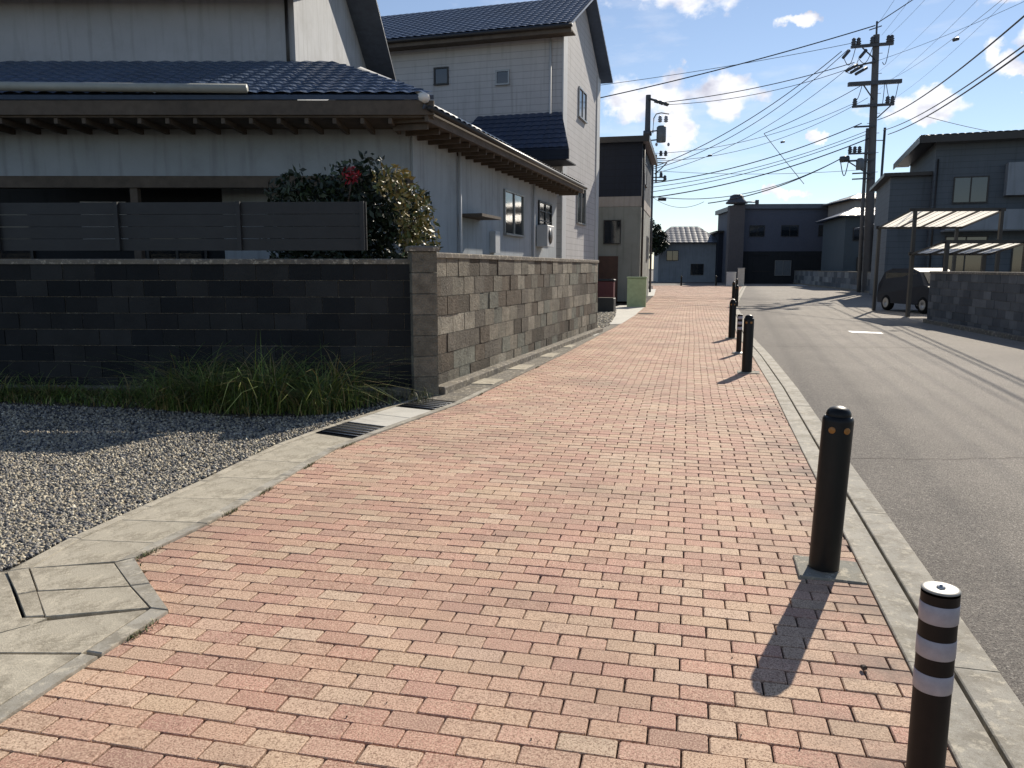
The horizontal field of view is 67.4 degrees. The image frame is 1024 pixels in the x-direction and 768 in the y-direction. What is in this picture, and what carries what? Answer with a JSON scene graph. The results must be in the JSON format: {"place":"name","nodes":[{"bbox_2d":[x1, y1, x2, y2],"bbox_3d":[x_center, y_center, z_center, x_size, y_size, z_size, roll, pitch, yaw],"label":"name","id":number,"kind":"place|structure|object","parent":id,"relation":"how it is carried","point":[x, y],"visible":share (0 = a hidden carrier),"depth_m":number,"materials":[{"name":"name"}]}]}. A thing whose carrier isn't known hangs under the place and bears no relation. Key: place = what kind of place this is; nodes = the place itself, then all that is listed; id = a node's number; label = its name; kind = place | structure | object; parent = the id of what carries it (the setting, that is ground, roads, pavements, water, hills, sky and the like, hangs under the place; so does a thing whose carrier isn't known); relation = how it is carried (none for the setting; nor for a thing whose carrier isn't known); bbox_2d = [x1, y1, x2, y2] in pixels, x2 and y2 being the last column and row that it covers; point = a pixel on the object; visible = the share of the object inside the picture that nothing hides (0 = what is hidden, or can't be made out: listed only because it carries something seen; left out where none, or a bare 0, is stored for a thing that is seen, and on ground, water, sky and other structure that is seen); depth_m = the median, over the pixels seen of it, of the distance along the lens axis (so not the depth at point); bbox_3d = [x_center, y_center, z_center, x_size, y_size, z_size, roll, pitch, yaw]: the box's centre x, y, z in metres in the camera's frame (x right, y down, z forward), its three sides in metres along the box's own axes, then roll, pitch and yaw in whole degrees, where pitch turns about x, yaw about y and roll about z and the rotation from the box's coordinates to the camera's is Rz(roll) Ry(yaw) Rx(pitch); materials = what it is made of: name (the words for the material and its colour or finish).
{"place":"outdoors","nodes":[
{"label":"outdoors","id":0,"kind":"place"},
{"bbox_2d":[0,394,402,418],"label":"weedy soil","id":1,"kind":"structure","parent":0,"point":[240,416],"depth_m":8.63,"materials":[{"name":"brown soil"}]},
{"bbox_2d":[0,335,442,419],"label":"weeds","id":2,"kind":"object","parent":1,"relation":"on","point":[205,390],"visible":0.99,"depth_m":8.50,"materials":[{"name":"green plant"}]},
{"bbox_2d":[0,398,407,571],"bbox_3d":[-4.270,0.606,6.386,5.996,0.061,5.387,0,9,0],"label":"gravel","id":3,"kind":"structure","parent":0,"point":[38,516],"depth_m":6.31,"materials":[{"name":"grey gravel"}]},
{"bbox_2d":[0,286,957,767],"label":"brick pavement","id":4,"kind":"structure","parent":0,"point":[394,540],"depth_m":3.55,"materials":[{"name":"brick"}]},
{"bbox_2d":[127,366,538,640],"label":"weeds","id":5,"kind":"object","parent":4,"relation":"on","point":[133,636],"visible":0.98,"depth_m":6.70,"materials":[{"name":"green plant"}]},
{"bbox_2d":[408,324,618,401],"bbox_3d":[0.941,-0.703,15.213,0.736,0.066,13.160,3,9,17],"label":"drain strip","id":6,"kind":"object","parent":4,"relation":"on","point":[470,389],"visible":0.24,"depth_m":11.16,"materials":[{"name":"concrete"}]},
{"bbox_2d":[405,246,439,396],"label":"wall pier","id":7,"kind":"structure","parent":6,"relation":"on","point":[423,307],"depth_m":9.22,"materials":[{"name":"concrete"}]},
{"bbox_2d":[471,378,503,384],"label":"drain cover","id":8,"kind":"object","parent":6,"relation":"on","point":[487,381],"visible":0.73,"depth_m":10.49,"materials":[{"name":"concrete"}]},
{"bbox_2d":[725,299,736,338],"bbox_3d":[4.924,-1.425,17.072,0.320,0.914,0.290,2,9,16],"label":"bollard","id":9,"kind":"object","parent":4,"relation":"on","point":[732,318],"visible":1,"depth_m":17.02,"materials":[{"name":"metal"}]},
{"bbox_2d":[726,272,736,285],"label":"equipment cabinet","id":10,"kind":"object","parent":4,"relation":"on","point":[730,278],"visible":0.95,"depth_m":66.34,"materials":[{"name":"grey metal"}]},
{"bbox_2d":[732,314,742,353],"bbox_3d":[4.150,-0.920,14.020,0.250,0.727,0.250,-3,9,-17],"label":"delineator post","id":11,"kind":"object","parent":4,"relation":"on","point":[739,332],"visible":0.98,"depth_m":13.98,"materials":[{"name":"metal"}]},
{"bbox_2d":[738,268,744,285],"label":"gate pillar","id":12,"kind":"structure","parent":4,"relation":"on","point":[741,272],"depth_m":65.33,"materials":[{"name":"concrete"}]},
{"bbox_2d":[737,315,759,374],"bbox_3d":[3.544,-0.576,11.456,0.320,0.914,0.290,2,9,16],"label":"bollard","id":13,"kind":"object","parent":4,"relation":"on","point":[748,335],"visible":0.99,"depth_m":11.40,"materials":[{"name":"metal"}]},
{"bbox_2d":[793,406,866,584],"bbox_3d":[1.654,0.563,3.919,0.320,0.914,0.290,4,9,14],"label":"bollard","id":14,"kind":"object","parent":4,"relation":"on","point":[823,561],"visible":1,"depth_m":3.87,"materials":[{"name":"black metal"}]},
{"bbox_2d":[906,581,961,767],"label":"delineator post","id":15,"kind":"object","parent":4,"relation":"on","point":[939,607],"visible":1,"depth_m":2.02,"materials":[{"name":"brown plastic"}]},
{"bbox_2d":[616,269,652,305],"bbox_3d":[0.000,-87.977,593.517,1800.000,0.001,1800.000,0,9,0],"label":"ground","id":16,"kind":"structure","parent":0,"point":[618,303],"depth_m":37.15,"materials":[{"name":"grey concrete"}]},
{"bbox_2d":[0,572,21,623],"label":"entry slab","id":17,"kind":"structure","parent":16,"relation":"on","point":[9,610],"depth_m":3.59,"materials":[{"name":"concrete"}]},
{"bbox_2d":[0,259,411,397],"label":"boundary wall","id":18,"kind":"structure","parent":16,"relation":"on","point":[57,316],"depth_m":9.43,"materials":[{"name":"grey concrete"}]},
{"bbox_2d":[0,201,367,250],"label":"screen fence","id":19,"kind":"object","parent":18,"relation":"on","point":[50,227],"visible":1,"depth_m":9.32,"materials":[{"name":"metal"}]},
{"bbox_2d":[0,0,434,258],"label":"grey house","id":20,"kind":"structure","parent":16,"relation":"on","point":[104,101],"depth_m":13.52,"materials":[{"name":"paint"}]},
{"bbox_2d":[1,251,35,258],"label":"window","id":21,"kind":"structure","parent":20,"relation":"in","point":[4,254],"depth_m":15.27,"materials":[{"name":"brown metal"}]},
{"bbox_2d":[146,226,208,258],"bbox_3d":[-6.650,-2.359,15.284,1.200,1.600,0.110,0,9,0],"label":"window","id":22,"kind":"structure","parent":20,"relation":"in","point":[150,254],"depth_m":15.27,"materials":[{"name":"brown metal"}]},
{"bbox_2d":[0,388,489,723],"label":"drain kerb","id":23,"kind":"structure","parent":16,"relation":"on","point":[131,572],"depth_m":3.68,"materials":[{"name":"concrete"}]},
{"bbox_2d":[259,150,436,258],"bbox_3d":[-2.439,-1.770,11.406,2.657,3.301,1.419,0,9,0],"label":"evergreen tree","id":24,"kind":"object","parent":16,"relation":"on","point":[380,217],"visible":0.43,"depth_m":11.18,"materials":[{"name":"green plant"}]},
{"bbox_2d":[342,166,361,201],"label":"camellia blooms","id":25,"kind":"object","parent":24,"relation":"attached to","point":[354,177],"visible":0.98,"depth_m":10.87,"materials":[{"name":"red plant"}]},
{"bbox_2d":[222,66,587,258],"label":"annex house","id":26,"kind":"structure","parent":16,"relation":"on","point":[489,194],"depth_m":16.36,"materials":[{"name":"white paint"}]},
{"bbox_2d":[503,189,525,237],"bbox_3d":[0.065,-4.311,19.503,0.110,1.100,1.700,3,9,17],"label":"window","id":27,"kind":"structure","parent":26,"relation":"in","point":[513,202],"depth_m":19.44,"materials":[{"name":"glass"}]},
{"bbox_2d":[538,200,551,225],"bbox_3d":[0.985,-4.769,22.534,0.110,1.100,1.500,3,9,17],"label":"window","id":28,"kind":"structure","parent":26,"relation":"in","point":[544,208],"depth_m":22.44,"materials":[{"name":"glass"}]},
{"bbox_2d":[371,162,442,258],"bbox_3d":[-1.429,-1.504,10.608,0.986,3.009,0.586,0,9,0],"label":"ochre shrub","id":29,"kind":"object","parent":16,"relation":"on","point":[413,230],"visible":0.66,"depth_m":10.40,"materials":[{"name":"green plant"}]},
{"bbox_2d":[434,252,602,394],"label":"stone wall","id":30,"kind":"structure","parent":16,"relation":"on","point":[496,314],"depth_m":11.99,"materials":[{"name":"concrete"}]},
{"bbox_2d":[597,279,615,297],"bbox_3d":[3.950,-3.975,33.077,0.960,1.080,0.660,2,9,14],"label":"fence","id":31,"kind":"object","parent":16,"relation":"on","point":[606,287],"visible":0.57,"depth_m":32.74,"materials":[{"name":"red plastic"}]},
{"bbox_2d":[610,305,643,324],"bbox_3d":[3.651,-2.427,26.593,1.336,0.057,11.676,2,9,13],"label":"driveway apron","id":32,"kind":"object","parent":16,"relation":"on","point":[624,313],"visible":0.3,"depth_m":26.34,"materials":[{"name":"concrete"}]},
{"bbox_2d":[627,277,647,306],"bbox_3d":[5.000,-3.695,30.794,0.810,1.210,0.180,2,9,16],"label":"panel box","id":33,"kind":"object","parent":32,"relation":"on","point":[636,291],"visible":0.98,"depth_m":30.74,"materials":[{"name":"green metal"}]},
{"bbox_2d":[648,289,655,295],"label":"driveway apron","id":34,"kind":"object","parent":16,"relation":"on","point":[652,293],"visible":0.21,"depth_m":48.85,"materials":[{"name":"concrete"}]},
{"bbox_2d":[598,135,657,300],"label":"navy house","id":35,"kind":"structure","parent":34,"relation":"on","point":[626,163],"depth_m":35.47,"materials":[{"name":"paint"}]},
{"bbox_2d":[598,256,617,300],"bbox_3d":[4.501,-4.927,35.969,0.900,2.100,0.049,2,9,13],"label":"entrance door","id":36,"kind":"structure","parent":35,"relation":"in","point":[608,265],"depth_m":35.87,"materials":[{"name":"brown wood"}]},
{"bbox_2d":[603,220,620,243],"bbox_3d":[4.644,-7.047,35.606,0.800,1.100,0.110,2,9,13],"label":"window","id":37,"kind":"structure","parent":35,"relation":"in","point":[612,228],"depth_m":35.62,"materials":[{"name":"glass"}]},
{"bbox_2d":[643,95,669,291],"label":"utility pole","id":38,"kind":"object","parent":34,"relation":"on","point":[661,134],"visible":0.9,"depth_m":48.04,"materials":[{"name":"concrete"}]},
{"bbox_2d":[654,51,841,166],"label":"overhead wire","id":39,"kind":"object","parent":38,"relation":"attached to","point":[754,115],"visible":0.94,"depth_m":48.15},
{"bbox_2d":[653,134,865,191],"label":"overhead wire","id":40,"kind":"object","parent":38,"relation":"attached to","point":[763,168],"visible":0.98,"depth_m":48.63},
{"bbox_2d":[654,131,865,186],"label":"overhead wire","id":41,"kind":"object","parent":38,"relation":"attached to","point":[759,166],"visible":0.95,"depth_m":48.61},
{"bbox_2d":[729,286,1006,767],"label":"kerb","id":42,"kind":"structure","parent":16,"relation":"on","point":[970,744],"depth_m":3.58,"materials":[{"name":"concrete"}]},
{"bbox_2d":[839,21,901,291],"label":"utility pole","id":43,"kind":"object","parent":16,"relation":"on","point":[867,164],"visible":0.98,"depth_m":48.53,"materials":[{"name":"concrete"}]},
{"bbox_2d":[603,43,851,84],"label":"overhead wire","id":44,"kind":"object","parent":43,"relation":"attached to","point":[730,65],"visible":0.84,"depth_m":47.72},
{"bbox_2d":[653,171,813,198],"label":"overhead wire","id":45,"kind":"object","parent":43,"relation":"attached to","point":[735,195],"visible":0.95,"depth_m":48.83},
{"bbox_2d":[600,25,874,97],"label":"overhead wire","id":46,"kind":"object","parent":43,"relation":"attached to","point":[737,64],"visible":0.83,"depth_m":47.70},
{"bbox_2d":[654,51,845,168],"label":"overhead wire","id":47,"kind":"object","parent":43,"relation":"attached to","point":[758,120],"visible":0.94,"depth_m":48.20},
{"bbox_2d":[654,64,852,173],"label":"overhead wire","id":48,"kind":"object","parent":43,"relation":"attached to","point":[759,130],"visible":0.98,"depth_m":48.27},
{"bbox_2d":[653,123,861,182],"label":"overhead wire","id":49,"kind":"object","parent":43,"relation":"attached to","point":[759,160],"visible":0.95,"depth_m":48.55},
{"bbox_2d":[653,138,868,197],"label":"overhead wire","id":50,"kind":"object","parent":43,"relation":"attached to","point":[762,174],"visible":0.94,"depth_m":48.68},
{"bbox_2d":[669,62,854,101],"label":"overhead wire","id":51,"kind":"object","parent":43,"relation":"attached to","point":[761,86],"visible":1,"depth_m":47.88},
{"bbox_2d":[708,159,839,203],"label":"overhead wire","id":52,"kind":"object","parent":43,"relation":"attached to","point":[777,186],"visible":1,"depth_m":48.78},
{"bbox_2d":[736,286,1023,767],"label":"gutter edge","id":53,"kind":"object","parent":16,"relation":"on","point":[995,703],"visible":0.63,"depth_m":3.40,"materials":[{"name":"concrete"}]},
{"bbox_2d":[377,0,1023,268],"label":"sky","id":54,"kind":"structure","parent":0,"point":[644,39],"materials":[{"name":"blue"}]},
{"bbox_2d":[648,271,1023,705],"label":"road","id":55,"kind":"structure","parent":0,"point":[921,401],"depth_m":7.90,"materials":[{"name":"grey asphalt"}]},
{"bbox_2d":[649,220,669,257],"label":"distant tree","id":56,"kind":"object","parent":55,"relation":"on","point":[658,236],"visible":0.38,"depth_m":81.88,"materials":[{"name":"green plant"}]},
{"bbox_2d":[653,226,716,281],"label":"pale house","id":57,"kind":"structure","parent":55,"relation":"on","point":[688,254],"depth_m":84.67,"materials":[{"name":"paint"}]},
{"bbox_2d":[666,251,678,260],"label":"window","id":58,"kind":"structure","parent":57,"relation":"in","point":[671,255],"depth_m":84.66,"materials":[{"name":"beige glass"}]},
{"bbox_2d":[690,264,703,274],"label":"window","id":59,"kind":"structure","parent":57,"relation":"in","point":[696,269],"depth_m":84.60,"materials":[{"name":"black glass"}]},
{"bbox_2d":[709,231,723,281],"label":"navy shed","id":60,"kind":"structure","parent":55,"relation":"on","point":[718,235],"depth_m":83.00,"materials":[{"name":"blue metal"}]},
{"bbox_2d":[715,204,827,283],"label":"long slate building","id":61,"kind":"structure","parent":55,"relation":"on","point":[782,242],"depth_m":76.51,"materials":[{"name":"grey"}]},
{"bbox_2d":[725,194,758,283],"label":"tower","id":62,"kind":"structure","parent":61,"relation":"attached to","point":[735,235],"depth_m":75.50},
{"bbox_2d":[749,225,764,236],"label":"window","id":63,"kind":"structure","parent":61,"relation":"in","point":[754,230],"depth_m":76.45,"materials":[{"name":"glass"}]},
{"bbox_2d":[774,260,790,275],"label":"window","id":64,"kind":"structure","parent":61,"relation":"in","point":[782,267],"depth_m":76.82,"materials":[{"name":"glass"}]},
{"bbox_2d":[781,225,798,235],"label":"window","id":65,"kind":"structure","parent":61,"relation":"in","point":[786,230],"depth_m":76.28,"materials":[{"name":"glass"}]},
{"bbox_2d":[793,270,870,292],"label":"block wall","id":66,"kind":"structure","parent":55,"relation":"on","point":[844,280],"depth_m":60.03,"materials":[{"name":"grey concrete"}]},
{"bbox_2d":[822,193,875,216],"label":"beige house","id":67,"kind":"structure","parent":55,"relation":"on","point":[843,205],"depth_m":71.06,"materials":[{"name":"grey tile"}]},
{"bbox_2d":[874,127,885,197],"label":"conduit pole","id":68,"kind":"object","parent":55,"relation":"on","point":[883,151],"visible":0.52,"depth_m":48.60,"materials":[{"name":"grey metal"}]},
{"bbox_2d":[877,268,950,313],"bbox_3d":[14.700,-3.356,27.406,1.520,1.550,3.400,-1,9,-6],"label":"parked car","id":69,"kind":"object","parent":55,"relation":"on","point":[892,286],"visible":0.64,"depth_m":27.45,"materials":[{"name":"paint"}]},
{"bbox_2d":[872,208,1005,313],"bbox_3d":[14.537,-4.186,26.473,3.000,3.470,2.930,1,9,4],"label":"carport","id":70,"kind":"object","parent":55,"relation":"on","point":[913,221],"visible":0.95,"depth_m":26.10,"materials":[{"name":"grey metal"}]},
{"bbox_2d":[923,271,1023,341],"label":"slate block wall","id":71,"kind":"structure","parent":55,"relation":"on","point":[989,303],"depth_m":18.75,"materials":[{"name":"grey concrete"}]},
{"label":"yard ground","id":72,"kind":"structure","parent":0,"visible":0},
{"bbox_2d":[381,0,612,272],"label":"house","id":73,"kind":"structure","parent":72,"relation":"on","point":[529,78],"depth_m":26.68,"materials":[{"name":"white paint"}]},
{"bbox_2d":[433,66,448,85],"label":"window","id":74,"kind":"structure","parent":73,"relation":"in","point":[441,74],"depth_m":26.91,"materials":[{"name":"glass"}]},
{"bbox_2d":[495,69,509,85],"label":"window","id":75,"kind":"structure","parent":73,"relation":"in","point":[502,77],"depth_m":26.30,"materials":[{"name":"glass"}]},
{"bbox_2d":[576,189,586,225],"bbox_3d":[2.672,-6.827,29.462,0.110,1.400,1.600,3,9,17],"label":"window","id":76,"kind":"structure","parent":73,"relation":"in","point":[581,198],"depth_m":29.46,"materials":[{"name":"glass"}]},
{"bbox_2d":[578,86,587,123],"bbox_3d":[2.672,-10.485,28.909,0.110,1.100,1.400,3,9,17],"label":"window","id":77,"kind":"structure","parent":73,"relation":"in","point":[582,95],"depth_m":28.86,"materials":[{"name":"glass"}]},
{"bbox_2d":[597,309,616,327],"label":"gravel","id":78,"kind":"structure","parent":72,"relation":"on","point":[605,319],"depth_m":23.49,"materials":[{"name":"grey gravel"}]},
{"bbox_2d":[598,297,615,311],"bbox_3d":[3.350,-2.814,27.286,0.600,0.515,0.500,2,9,16],"label":"planter","id":79,"kind":"object","parent":78,"relation":"on","point":[605,304],"visible":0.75,"depth_m":27.05,"materials":[{"name":"metal"}]},
{"label":"forecourt ground","id":80,"kind":"structure","parent":0,"visible":0},
{"bbox_2d":[815,208,874,270],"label":"teal house","id":81,"kind":"structure","parent":80,"relation":"on","point":[840,246],"depth_m":62.02,"materials":[{"name":"paint"}]},
{"bbox_2d":[869,129,1023,294],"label":"slate house","id":82,"kind":"structure","parent":80,"relation":"on","point":[984,169],"depth_m":36.85,"materials":[{"name":"grey tile"}]},
{"bbox_2d":[943,236,987,271],"bbox_3d":[21.887,-6.114,37.120,1.824,2.052,0.125,3,9,20],"label":"window","id":83,"kind":"structure","parent":82,"relation":"in","point":[968,263],"depth_m":37.10,"materials":[{"name":"beige glass"}]},
{"bbox_2d":[952,176,989,203],"bbox_3d":[21.883,-9.271,36.644,1.482,1.254,0.126,3,9,20],"label":"window","id":84,"kind":"structure","parent":82,"relation":"in","point":[966,189],"depth_m":36.65,"materials":[{"name":"grey glass"}]},
{"bbox_2d":[1010,243,1022,271],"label":"window","id":85,"kind":"structure","parent":82,"relation":"in","point":[1016,255],"depth_m":36.42,"materials":[{"name":"beige glass"}]},
{"bbox_2d":[905,240,1023,316],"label":"carport","id":86,"kind":"object","parent":80,"relation":"on","point":[947,246],"visible":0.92,"depth_m":23.23,"materials":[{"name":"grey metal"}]},
{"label":"drain bed","id":87,"kind":"structure","parent":0,"visible":0},
{"bbox_2d":[0,654,78,704],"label":"drain cover","id":88,"kind":"object","parent":87,"relation":"on","point":[19,673],"visible":0.71,"depth_m":2.98,"materials":[{"name":"concrete"}]},
{"bbox_2d":[0,610,146,654],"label":"drain cover","id":89,"kind":"object","parent":87,"relation":"on","point":[76,636],"visible":0.77,"depth_m":3.27,"materials":[{"name":"concrete"}]},
{"bbox_2d":[30,563,129,591],"bbox_3d":[-2.188,1.003,3.886,0.590,0.065,0.320,-1,9,-8],"label":"drain cover","id":90,"kind":"object","parent":87,"relation":"on","point":[94,576],"visible":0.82,"depth_m":3.86,"materials":[{"name":"concrete"}]},
{"bbox_2d":[32,540,151,567],"bbox_3d":[-2.264,0.956,4.200,0.470,0.065,0.418,0,9,0],"label":"drain cover","id":91,"kind":"object","parent":87,"relation":"on","point":[85,552],"visible":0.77,"depth_m":4.19,"materials":[{"name":"concrete"}]},
{"bbox_2d":[37,587,148,620],"bbox_3d":[-1.972,1.046,3.599,0.589,0.066,0.290,-1,9,-8],"label":"drain cover","id":92,"kind":"object","parent":87,"relation":"on","point":[61,604],"visible":0.77,"depth_m":3.57,"materials":[{"name":"concrete"}]},
{"bbox_2d":[79,520,193,542],"bbox_3d":[-2.209,0.902,4.556,0.516,0.065,0.356,1,9,6],"label":"drain cover","id":93,"kind":"object","parent":87,"relation":"on","point":[137,531],"visible":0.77,"depth_m":4.54,"materials":[{"name":"concrete"}]},
{"bbox_2d":[123,498,237,522],"bbox_3d":[-2.128,0.840,4.966,0.481,0.066,0.526,2,9,10],"label":"drain cover","id":94,"kind":"object","parent":87,"relation":"on","point":[193,510],"visible":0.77,"depth_m":4.93,"materials":[{"name":"concrete"}]},
{"bbox_2d":[0,396,427,632],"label":"lot edge kerb","id":95,"kind":"structure","parent":87,"relation":"on","point":[24,590],"depth_m":4.10,"materials":[{"name":"concrete"}]},
{"bbox_2d":[172,477,271,498],"bbox_3d":[-2.037,0.768,5.441,0.465,0.066,0.549,1,9,9],"label":"drain cover","id":96,"kind":"object","parent":87,"relation":"on","point":[225,488],"visible":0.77,"depth_m":5.42,"materials":[{"name":"concrete"}]},
{"bbox_2d":[219,460,299,478],"bbox_3d":[-1.936,0.692,5.949,0.438,0.065,0.535,1,9,9],"label":"drain cover","id":97,"kind":"object","parent":87,"relation":"on","point":[259,469],"visible":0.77,"depth_m":5.93,"materials":[{"name":"concrete"}]},
{"bbox_2d":[253,445,324,462],"bbox_3d":[-1.848,0.615,6.454,0.439,0.065,0.549,2,9,10],"label":"drain cover","id":98,"kind":"object","parent":87,"relation":"on","point":[283,453],"visible":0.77,"depth_m":6.41,"materials":[{"name":"concrete"}]},
{"bbox_2d":[285,433,350,448],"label":"drain cover","id":99,"kind":"object","parent":87,"relation":"on","point":[318,441],"visible":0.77,"depth_m":6.90,"materials":[{"name":"concrete"}]},
{"bbox_2d":[316,422,383,438],"bbox_3d":[-1.555,0.448,7.400,0.502,0.022,0.622,3,9,21],"label":"drain grating","id":100,"kind":"object","parent":87,"relation":"on","point":[351,430],"visible":0.97,"depth_m":7.39,"materials":[{"name":"metal"}]},
{"bbox_2d":[349,414,408,426],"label":"drain cover","id":101,"kind":"object","parent":87,"relation":"on","point":[379,420],"visible":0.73,"depth_m":7.84,"materials":[{"name":"concrete"}]},
{"bbox_2d":[374,407,430,417],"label":"drain cover","id":102,"kind":"object","parent":87,"relation":"on","point":[402,412],"visible":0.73,"depth_m":8.27,"materials":[{"name":"concrete"}]},
{"bbox_2d":[396,398,453,409],"bbox_3d":[-0.976,0.236,8.799,0.515,0.022,0.646,4,9,22],"label":"drain grating","id":103,"kind":"object","parent":87,"relation":"on","point":[430,404],"visible":0.94,"depth_m":8.78,"materials":[{"name":"metal"}]},
{"bbox_3d":[6.800,-6.282,2.085,2.000,15.100,0.512,0,9,0],"label":"utility pole","id":104,"kind":"object","parent":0,"visible":0},
{"bbox_2d":[878,15,1023,119],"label":"overhead wire","id":105,"kind":"object","parent":104,"relation":"attached to","point":[1008,29],"visible":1,"depth_m":24.61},
{"bbox_2d":[883,45,1023,130],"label":"overhead wire","id":106,"kind":"object","parent":104,"relation":"attached to","point":[1022,46],"visible":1,"depth_m":24.95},
{"bbox_2d":[888,50,1023,134],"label":"overhead wire","id":107,"kind":"object","parent":104,"relation":"attached to","point":[1008,62],"visible":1,"depth_m":25.59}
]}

